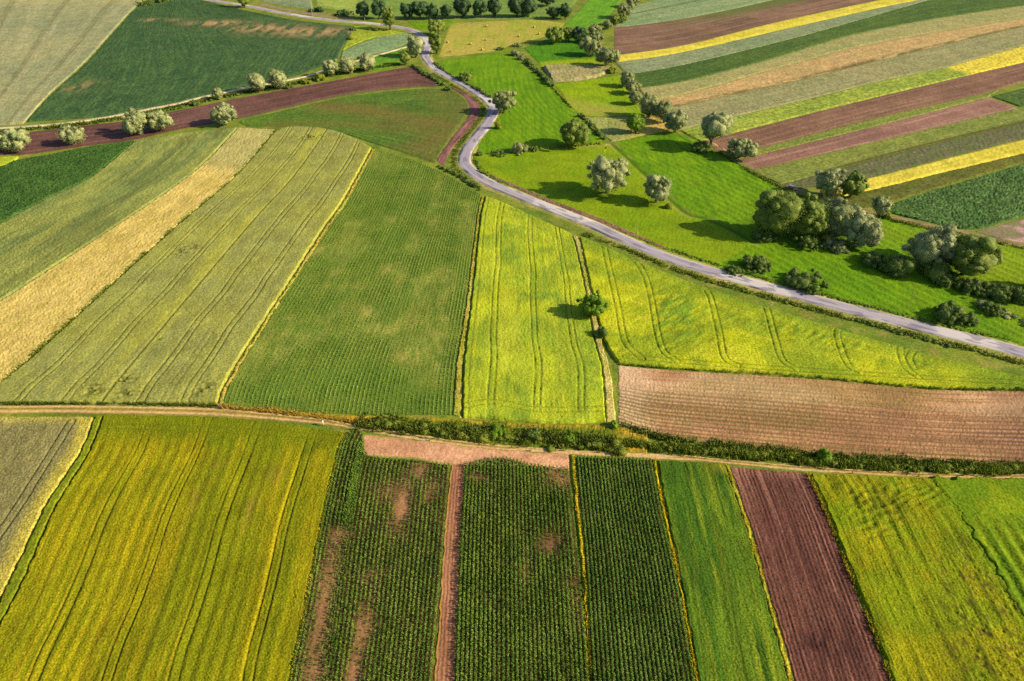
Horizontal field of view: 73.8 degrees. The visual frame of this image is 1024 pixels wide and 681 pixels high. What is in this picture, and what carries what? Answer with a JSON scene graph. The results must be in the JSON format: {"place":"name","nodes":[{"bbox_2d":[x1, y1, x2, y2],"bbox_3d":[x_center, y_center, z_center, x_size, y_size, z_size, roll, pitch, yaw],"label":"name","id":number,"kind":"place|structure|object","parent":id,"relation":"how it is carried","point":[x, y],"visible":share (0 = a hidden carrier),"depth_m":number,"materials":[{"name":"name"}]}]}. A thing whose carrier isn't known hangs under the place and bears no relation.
{"place":"outdoors","nodes":[
{"label":"outdoors","id":0,"kind":"place"},
{"bbox_2d":[0,67,436,154],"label":"ploughed field","id":1,"kind":"structure","parent":0,"point":[244,107],"depth_m":354.23,"materials":[{"name":"brown soil"}]},
{"bbox_2d":[316,0,362,15],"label":"meadow","id":2,"kind":"structure","parent":0,"point":[348,5],"depth_m":557.52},
{"bbox_2d":[223,148,480,415],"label":"maize","id":3,"kind":"object","parent":0,"point":[374,407],"visible":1,"depth_m":208.79,"materials":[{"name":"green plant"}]},
{"bbox_2d":[292,430,449,680],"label":"maize plot soil","id":4,"kind":"structure","parent":0,"point":[402,508],"depth_m":131.12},
{"bbox_2d":[290,428,449,680],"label":"maize","id":5,"kind":"object","parent":4,"relation":"on","point":[351,481],"visible":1,"depth_m":132.00,"materials":[{"name":"green plant"}]},
{"bbox_2d":[363,435,569,469],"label":"bare ground","id":6,"kind":"structure","parent":0,"point":[383,446],"depth_m":156.94,"materials":[{"name":"brown soil"}]},
{"bbox_2d":[364,0,576,19],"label":"meadow","id":7,"kind":"structure","parent":0,"point":[505,13],"depth_m":530.53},
{"bbox_2d":[0,0,1023,680],"bbox_3d":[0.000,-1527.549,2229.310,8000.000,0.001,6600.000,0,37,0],"label":"ground","id":8,"kind":"structure","parent":0,"point":[918,344],"depth_m":212.98,"materials":[{"name":"soil"}]},
{"bbox_2d":[0,128,31,151],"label":"willow tree","id":9,"kind":"object","parent":8,"relation":"on","point":[11,139],"visible":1,"depth_m":298.98,"materials":[{"name":"green plant"}]},
{"bbox_2d":[0,416,93,598],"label":"wheat","id":10,"kind":"object","parent":8,"relation":"on","point":[39,456],"visible":1,"depth_m":152.36,"materials":[{"name":"plant"}]},
{"bbox_2d":[0,415,102,623],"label":"grass margin","id":11,"kind":"object","parent":8,"relation":"on","point":[15,582],"depth_m":139.17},
{"bbox_2d":[0,140,133,222],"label":"leaf crop","id":12,"kind":"object","parent":8,"relation":"on","point":[25,183],"visible":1,"depth_m":283.42,"materials":[{"name":"plant"}]},
{"bbox_2d":[55,125,87,144],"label":"willow tree","id":13,"kind":"object","parent":8,"relation":"on","point":[73,134],"visible":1,"depth_m":306.32,"materials":[{"name":"green plant"}]},
{"bbox_2d":[0,0,143,125],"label":"cereal","id":14,"kind":"object","parent":8,"relation":"on","point":[47,47],"visible":1,"depth_m":457.29,"materials":[{"name":"plant"}]},
{"bbox_2d":[0,400,217,407],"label":"grass tufts","id":15,"kind":"object","parent":8,"relation":"on","point":[17,402],"visible":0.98,"depth_m":170.25,"materials":[{"name":"green plant"}]},
{"bbox_2d":[0,127,236,300],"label":"cereal","id":16,"kind":"object","parent":8,"relation":"on","point":[45,235],"visible":1,"depth_m":260.04,"materials":[{"name":"plant"}]},
{"bbox_2d":[120,107,148,134],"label":"willow tree","id":17,"kind":"object","parent":8,"relation":"on","point":[133,123],"visible":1,"depth_m":313.90,"materials":[{"name":"green plant"}]},
{"bbox_2d":[0,127,274,381],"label":"ripe cereal","id":18,"kind":"object","parent":8,"relation":"on","point":[35,313],"visible":1,"depth_m":225.29,"materials":[{"name":"plant"}]},
{"bbox_2d":[0,128,278,382],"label":"grass tufts","id":19,"kind":"object","parent":8,"relation":"on","point":[143,254],"visible":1,"depth_m":215.57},
{"bbox_2d":[142,109,174,131],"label":"willow tree","id":20,"kind":"object","parent":8,"relation":"on","point":[159,119],"visible":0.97,"depth_m":318.54,"materials":[{"name":"green plant"}]},
{"bbox_2d":[0,414,343,680],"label":"rape","id":21,"kind":"object","parent":8,"relation":"on","point":[175,548],"visible":1,"depth_m":133.75,"materials":[{"name":"plant"}]},
{"bbox_2d":[0,126,370,403],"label":"wheat","id":22,"kind":"object","parent":8,"relation":"on","point":[179,313],"visible":1,"depth_m":210.19,"materials":[{"name":"plant"}]},
{"bbox_2d":[27,0,351,121],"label":"leaf crop","id":23,"kind":"object","parent":8,"relation":"on","point":[155,54],"visible":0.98,"depth_m":429.18,"materials":[{"name":"plant"}]},
{"bbox_2d":[0,62,400,131],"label":"grass tufts","id":24,"kind":"object","parent":8,"relation":"on","point":[104,119],"visible":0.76,"depth_m":352.27,"materials":[{"name":"green plant"}]},
{"bbox_2d":[0,46,406,128],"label":"footpath","id":25,"kind":"structure","parent":8,"relation":"on","point":[121,114],"depth_m":356.87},
{"bbox_2d":[209,101,236,125],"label":"willow tree","id":26,"kind":"object","parent":8,"relation":"on","point":[224,113],"visible":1,"depth_m":325.65,"materials":[{"name":"green plant"}]},
{"bbox_2d":[218,149,373,403],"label":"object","id":27,"kind":"object","parent":8,"relation":"on","point":[241,360],"visible":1,"depth_m":214.41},
{"bbox_2d":[287,431,347,680],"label":"grass tufts","id":28,"kind":"object","parent":8,"relation":"on","point":[306,594],"visible":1,"depth_m":132.11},
{"bbox_2d":[218,402,458,434],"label":"grass tufts","id":29,"kind":"object","parent":8,"relation":"on","point":[271,409],"visible":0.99,"depth_m":167.70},
{"bbox_2d":[238,89,468,162],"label":"grass crop","id":30,"kind":"object","parent":8,"relation":"on","point":[423,124],"depth_m":338.01,"materials":[{"name":"plant"}]},
{"bbox_2d":[342,26,403,50],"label":"field","id":31,"kind":"structure","parent":8,"relation":"on","point":[360,34],"depth_m":475.93,"materials":[{"name":"yellow plant"}]},
{"bbox_2d":[340,33,411,58],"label":"cereal","id":32,"kind":"object","parent":8,"relation":"on","point":[382,44],"visible":0.88,"depth_m":451.14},
{"bbox_2d":[222,405,647,452],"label":"dry grass verge","id":33,"kind":"structure","parent":8,"relation":"on","point":[620,432],"depth_m":163.16,"materials":[{"name":"plant"}]},
{"bbox_2d":[434,464,464,680],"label":"bare strip","id":34,"kind":"object","parent":8,"relation":"on","point":[445,655],"visible":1,"depth_m":130.20,"materials":[{"name":"soil"}]},
{"bbox_2d":[437,88,479,165],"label":"bare strip","id":35,"kind":"object","parent":8,"relation":"on","point":[474,113],"visible":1,"depth_m":329.96,"materials":[{"name":"soil"}]},
{"bbox_2d":[430,72,488,182],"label":"grass tufts","id":36,"kind":"object","parent":8,"relation":"on","point":[475,123],"visible":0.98,"depth_m":329.14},
{"bbox_2d":[453,196,483,417],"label":"grass margin","id":37,"kind":"object","parent":8,"relation":"on","point":[458,388],"depth_m":188.59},
{"bbox_2d":[349,410,618,452],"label":"grass tufts","id":38,"kind":"object","parent":8,"relation":"on","point":[557,437],"visible":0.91,"depth_m":161.83,"materials":[{"name":"green plant"}]},
{"bbox_2d":[358,418,628,457],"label":"hedge","id":39,"kind":"object","parent":8,"relation":"on","point":[483,436],"visible":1,"depth_m":159.62,"materials":[{"name":"green plant"}]},
{"bbox_2d":[439,20,563,56],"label":"stubble","id":40,"kind":"object","parent":8,"relation":"on","point":[459,37],"visible":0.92,"depth_m":476.58,"materials":[{"name":"plant"}]},
{"bbox_2d":[488,88,516,112],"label":"willow tree","id":41,"kind":"object","parent":8,"relation":"on","point":[502,100],"visible":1,"depth_m":338.09,"materials":[{"name":"green plant"}]},
{"bbox_2d":[437,52,601,153],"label":"meadow","id":42,"kind":"structure","parent":8,"relation":"on","point":[541,113],"depth_m":355.59,"materials":[{"name":"plant"}]},
{"bbox_2d":[462,196,605,423],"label":"wheat","id":43,"kind":"object","parent":8,"relation":"on","point":[531,355],"visible":0.99,"depth_m":193.80,"materials":[{"name":"plant"}]},
{"bbox_2d":[559,118,590,147],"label":"leafy tree","id":44,"kind":"object","parent":8,"relation":"on","point":[573,131],"visible":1,"depth_m":301.58,"materials":[{"name":"green plant"}]},
{"bbox_2d":[491,175,665,248],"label":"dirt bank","id":45,"kind":"structure","parent":8,"relation":"on","point":[612,225],"depth_m":254.34,"materials":[{"name":"soil"}]},
{"bbox_2d":[570,454,591,678],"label":"grass balk","id":46,"kind":"object","parent":8,"relation":"on","point":[578,516],"depth_m":138.28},
{"bbox_2d":[575,289,608,317],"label":"leafy tree","id":47,"kind":"object","parent":8,"relation":"on","point":[594,304],"visible":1,"depth_m":196.94,"materials":[{"name":"green plant"}]},
{"bbox_2d":[573,236,615,423],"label":"grass margin","id":48,"kind":"object","parent":8,"relation":"on","point":[610,412],"depth_m":183.98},
{"bbox_2d":[586,154,630,195],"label":"willow tree","id":49,"kind":"object","parent":8,"relation":"on","point":[608,176],"visible":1,"depth_m":259.81,"materials":[{"name":"green plant"}]},
{"bbox_2d":[204,0,1023,360],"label":"road shoulder","id":50,"kind":"object","parent":8,"relation":"on","point":[640,240],"visible":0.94,"depth_m":237.27},
{"bbox_2d":[643,174,672,203],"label":"willow tree","id":51,"kind":"object","parent":8,"relation":"on","point":[657,187],"visible":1,"depth_m":255.29,"materials":[{"name":"green plant"}]},
{"bbox_2d":[661,109,688,132],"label":"willow tree","id":52,"kind":"object","parent":8,"relation":"on","point":[676,121],"visible":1,"depth_m":317.26,"materials":[{"name":"green plant"}]},
{"bbox_2d":[653,459,697,680],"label":"grass balk","id":53,"kind":"object","parent":8,"relation":"on","point":[666,526],"depth_m":134.68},
{"bbox_2d":[653,459,699,680],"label":"grass tufts","id":54,"kind":"object","parent":8,"relation":"on","point":[677,573],"visible":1,"depth_m":130.24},
{"bbox_2d":[615,0,770,26],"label":"cereal","id":55,"kind":"object","parent":8,"relation":"on","point":[653,11],"visible":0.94,"depth_m":541.82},
{"bbox_2d":[700,110,736,147],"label":"willow tree","id":56,"kind":"object","parent":8,"relation":"on","point":[715,125],"visible":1,"depth_m":297.34,"materials":[{"name":"green plant"}]},
{"bbox_2d":[657,460,787,680],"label":"cereal","id":57,"kind":"object","parent":8,"relation":"on","point":[730,623],"visible":1,"depth_m":130.18,"materials":[{"name":"plant"}]},
{"bbox_2d":[727,135,759,159],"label":"willow tree","id":58,"kind":"object","parent":8,"relation":"on","point":[745,147],"visible":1,"depth_m":292.35,"materials":[{"name":"green plant"}]},
{"bbox_2d":[737,254,772,274],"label":"bush","id":59,"kind":"object","parent":8,"relation":"on","point":[761,263],"visible":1,"depth_m":221.38,"materials":[{"name":"green plant"}]},
{"bbox_2d":[725,464,791,680],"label":"grass balk","id":60,"kind":"object","parent":8,"relation":"on","point":[780,642],"depth_m":128.68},
{"bbox_2d":[619,0,914,61],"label":"rape","id":61,"kind":"object","parent":8,"relation":"on","point":[789,23],"visible":0.98,"depth_m":489.00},
{"bbox_2d":[616,0,926,73],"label":"cereal","id":62,"kind":"object","parent":8,"relation":"on","point":[669,61],"visible":1,"depth_m":453.63,"materials":[{"name":"plant"}]},
{"bbox_2d":[749,188,806,237],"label":"leafy tree","id":63,"kind":"object","parent":8,"relation":"on","point":[778,211],"visible":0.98,"depth_m":232.82,"materials":[{"name":"green plant"}]},
{"bbox_2d":[579,237,1023,389],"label":"wheat","id":64,"kind":"object","parent":8,"relation":"on","point":[652,316],"visible":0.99,"depth_m":190.68,"materials":[{"name":"plant"}]},
{"bbox_2d":[581,232,1023,363],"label":"grass tufts","id":65,"kind":"object","parent":8,"relation":"on","point":[958,344],"visible":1,"depth_m":207.17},
{"bbox_2d":[784,267,829,295],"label":"bush","id":66,"kind":"object","parent":8,"relation":"on","point":[795,278],"visible":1,"depth_m":212.64,"materials":[{"name":"green plant"}]},
{"bbox_2d":[789,192,832,235],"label":"leafy tree","id":67,"kind":"object","parent":8,"relation":"on","point":[816,220],"visible":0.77,"depth_m":231.64,"materials":[{"name":"green plant"}]},
{"bbox_2d":[617,435,1023,476],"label":"hedge","id":68,"kind":"object","parent":8,"relation":"on","point":[768,451],"visible":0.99,"depth_m":154.49,"materials":[{"name":"green plant"}]},
{"bbox_2d":[618,421,1023,469],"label":"grass tufts","id":69,"kind":"object","parent":8,"relation":"on","point":[842,455],"visible":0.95,"depth_m":157.04,"materials":[{"name":"green plant"}]},
{"bbox_2d":[668,248,985,335],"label":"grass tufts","id":70,"kind":"object","parent":8,"relation":"on","point":[853,302],"visible":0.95,"depth_m":206.57,"materials":[{"name":"green plant"}]},
{"bbox_2d":[634,0,1023,86],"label":"crop","id":71,"kind":"object","parent":8,"relation":"on","point":[926,10],"visible":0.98,"depth_m":468.21,"materials":[{"name":"green plant"}]},
{"bbox_2d":[639,6,1023,98],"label":"cereal","id":72,"kind":"object","parent":8,"relation":"on","point":[871,37],"visible":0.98,"depth_m":455.60,"materials":[{"name":"plant"}]},
{"bbox_2d":[815,167,848,197],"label":"willow tree","id":73,"kind":"object","parent":8,"relation":"on","point":[830,181],"visible":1,"depth_m":261.40,"materials":[{"name":"green plant"}]},
{"bbox_2d":[659,18,1023,105],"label":"cereal","id":74,"kind":"object","parent":8,"relation":"on","point":[839,60],"visible":0.94,"depth_m":423.95,"materials":[{"name":"plant"}]},
{"bbox_2d":[819,196,863,238],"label":"willow tree","id":75,"kind":"object","parent":8,"relation":"on","point":[840,215],"visible":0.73,"depth_m":232.04,"materials":[{"name":"green plant"}]},
{"bbox_2d":[674,27,1023,129],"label":"cereal","id":76,"kind":"object","parent":8,"relation":"on","point":[920,61],"visible":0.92,"depth_m":395.08,"materials":[{"name":"plant"}]},
{"bbox_2d":[806,471,895,680],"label":"grass tufts","id":77,"kind":"object","parent":8,"relation":"on","point":[852,578],"visible":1,"depth_m":132.01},
{"bbox_2d":[680,46,1023,140],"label":"crop","id":78,"kind":"object","parent":8,"relation":"on","point":[1014,56],"visible":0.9,"depth_m":370.95,"materials":[{"name":"plant"}]},
{"bbox_2d":[840,170,869,197],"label":"leafy tree","id":79,"kind":"object","parent":8,"relation":"on","point":[856,185],"visible":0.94,"depth_m":259.41,"materials":[{"name":"green plant"}]},
{"bbox_2d":[723,90,997,159],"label":"grass strip","id":80,"kind":"object","parent":8,"relation":"on","point":[870,123],"depth_m":330.78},
{"bbox_2d":[840,210,883,247],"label":"willow tree","id":81,"kind":"object","parent":8,"relation":"on","point":[865,229],"visible":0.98,"depth_m":228.05,"materials":[{"name":"green plant"}]},
{"bbox_2d":[704,140,1023,247],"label":"dirt lane","id":82,"kind":"structure","parent":8,"relation":"on","point":[897,218],"depth_m":250.32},
{"bbox_2d":[716,151,1023,248],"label":"grass tufts","id":83,"kind":"object","parent":8,"relation":"on","point":[876,215],"visible":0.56,"depth_m":253.85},
{"bbox_2d":[751,107,1023,183],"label":"cereal","id":84,"kind":"object","parent":8,"relation":"on","point":[791,171],"visible":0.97,"depth_m":306.97,"materials":[{"name":"green plant"}]},
{"bbox_2d":[881,253,915,278],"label":"bush","id":85,"kind":"object","parent":8,"relation":"on","point":[898,266],"visible":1,"depth_m":217.17,"materials":[{"name":"green plant"}]},
{"bbox_2d":[784,123,1023,189],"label":"vegetable rows","id":86,"kind":"object","parent":8,"relation":"on","point":[917,156],"visible":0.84,"depth_m":301.65,"materials":[{"name":"green plant"}]},
{"bbox_2d":[811,473,1023,680],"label":"rape","id":87,"kind":"object","parent":8,"relation":"on","point":[940,603],"visible":1,"depth_m":129.57,"materials":[{"name":"plant"}]},
{"bbox_2d":[821,140,1023,198],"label":"rape","id":88,"kind":"object","parent":8,"relation":"on","point":[963,161],"visible":0.87,"depth_m":289.99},
{"bbox_2d":[832,153,1023,207],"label":"crop","id":89,"kind":"object","parent":8,"relation":"on","point":[900,191],"visible":0.9,"depth_m":276.31,"materials":[{"name":"plant"}]},
{"bbox_2d":[900,221,959,265],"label":"willow tree","id":90,"kind":"object","parent":8,"relation":"on","point":[930,245],"visible":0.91,"depth_m":216.11,"materials":[{"name":"green plant"}]},
{"bbox_2d":[919,259,951,281],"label":"bush","id":91,"kind":"object","parent":8,"relation":"on","point":[933,270],"visible":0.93,"depth_m":215.22,"materials":[{"name":"green plant"}]},
{"bbox_2d":[933,300,975,327],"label":"bush","id":92,"kind":"object","parent":8,"relation":"on","point":[946,314],"visible":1,"depth_m":196.85,"materials":[{"name":"green plant"}]},
{"bbox_2d":[889,164,1023,229],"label":"cabbage crop","id":93,"kind":"object","parent":8,"relation":"on","point":[989,200],"visible":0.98,"depth_m":261.06,"materials":[{"name":"plant"}]},
{"bbox_2d":[953,277,988,296],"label":"bush","id":94,"kind":"object","parent":8,"relation":"on","point":[975,286],"visible":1,"depth_m":209.63,"materials":[{"name":"green plant"}]},
{"bbox_2d":[946,231,1003,277],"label":"leafy tree","id":95,"kind":"object","parent":8,"relation":"on","point":[974,255],"visible":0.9,"depth_m":211.02,"materials":[{"name":"green plant"}]},
{"bbox_2d":[983,281,1014,303],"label":"bush","id":96,"kind":"object","parent":8,"relation":"on","point":[998,292],"visible":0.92,"depth_m":206.89,"materials":[{"name":"green plant"}]},
{"bbox_2d":[976,219,1023,242],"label":"bare plot","id":97,"kind":"object","parent":8,"relation":"on","point":[1013,231],"visible":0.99,"depth_m":243.47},
{"bbox_2d":[0,405,1023,478],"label":"farm track","id":98,"kind":"structure","parent":0,"point":[148,410],"depth_m":161.93,"materials":[{"name":"brown soil"}]},
{"bbox_2d":[454,455,588,680],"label":"maize","id":99,"kind":"object","parent":0,"point":[512,603],"visible":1,"depth_m":129.20,"materials":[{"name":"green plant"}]},
{"bbox_2d":[524,31,609,65],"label":"meadow","id":100,"kind":"structure","parent":0,"point":[548,52],"depth_m":435.92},
{"bbox_2d":[543,64,615,81],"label":"field","id":101,"kind":"structure","parent":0,"point":[562,72],"depth_m":399.53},
{"bbox_2d":[564,0,621,27],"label":"meadow","id":102,"kind":"structure","parent":0,"point":[589,13],"depth_m":530.60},
{"bbox_2d":[555,75,645,115],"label":"meadow","id":103,"kind":"structure","parent":0,"point":[607,96],"depth_m":364.70,"materials":[{"name":"plant"}]},
{"bbox_2d":[208,0,1023,357],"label":"road","id":104,"kind":"structure","parent":0,"point":[464,160],"depth_m":230.40,"materials":[{"name":"asphalt"}]},
{"bbox_2d":[586,116,677,141],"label":"dry meadow","id":105,"kind":"structure","parent":0,"point":[613,129],"depth_m":327.78,"materials":[{"name":"beige plant"}]},
{"bbox_2d":[576,454,694,680],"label":"maize","id":106,"kind":"object","parent":0,"point":[636,593],"visible":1,"depth_m":130.34,"materials":[{"name":"green plant"}]},
{"bbox_2d":[614,0,875,53],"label":"ploughed field","id":107,"kind":"structure","parent":0,"point":[653,36],"depth_m":501.04,"materials":[{"name":"soil"}]},
{"bbox_2d":[472,132,1023,345],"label":"meadow","id":108,"kind":"structure","parent":0,"point":[713,196],"depth_m":249.43,"materials":[{"name":"plant"}]},
{"bbox_2d":[730,467,888,680],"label":"ploughed field","id":109,"kind":"structure","parent":0,"point":[827,633],"depth_m":130.08,"materials":[{"name":"soil"}]},
{"bbox_2d":[617,366,1023,463],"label":"ploughed field","id":110,"kind":"structure","parent":0,"point":[809,415],"depth_m":167.34,"materials":[{"name":"beige soil"}]},
{"bbox_2d":[708,62,1023,152],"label":"ploughed field","id":111,"kind":"structure","parent":0,"point":[881,106],"depth_m":352.92,"materials":[{"name":"soil"}]},
{"bbox_2d":[737,98,1015,168],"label":"ploughed field","id":112,"kind":"structure","parent":0,"point":[967,111],"depth_m":323.82,"materials":[{"name":"soil"}]},
{"bbox_2d":[932,475,1023,615],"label":"meadow","id":113,"kind":"structure","parent":0,"point":[992,516],"depth_m":141.56,"materials":[{"name":"plant"}]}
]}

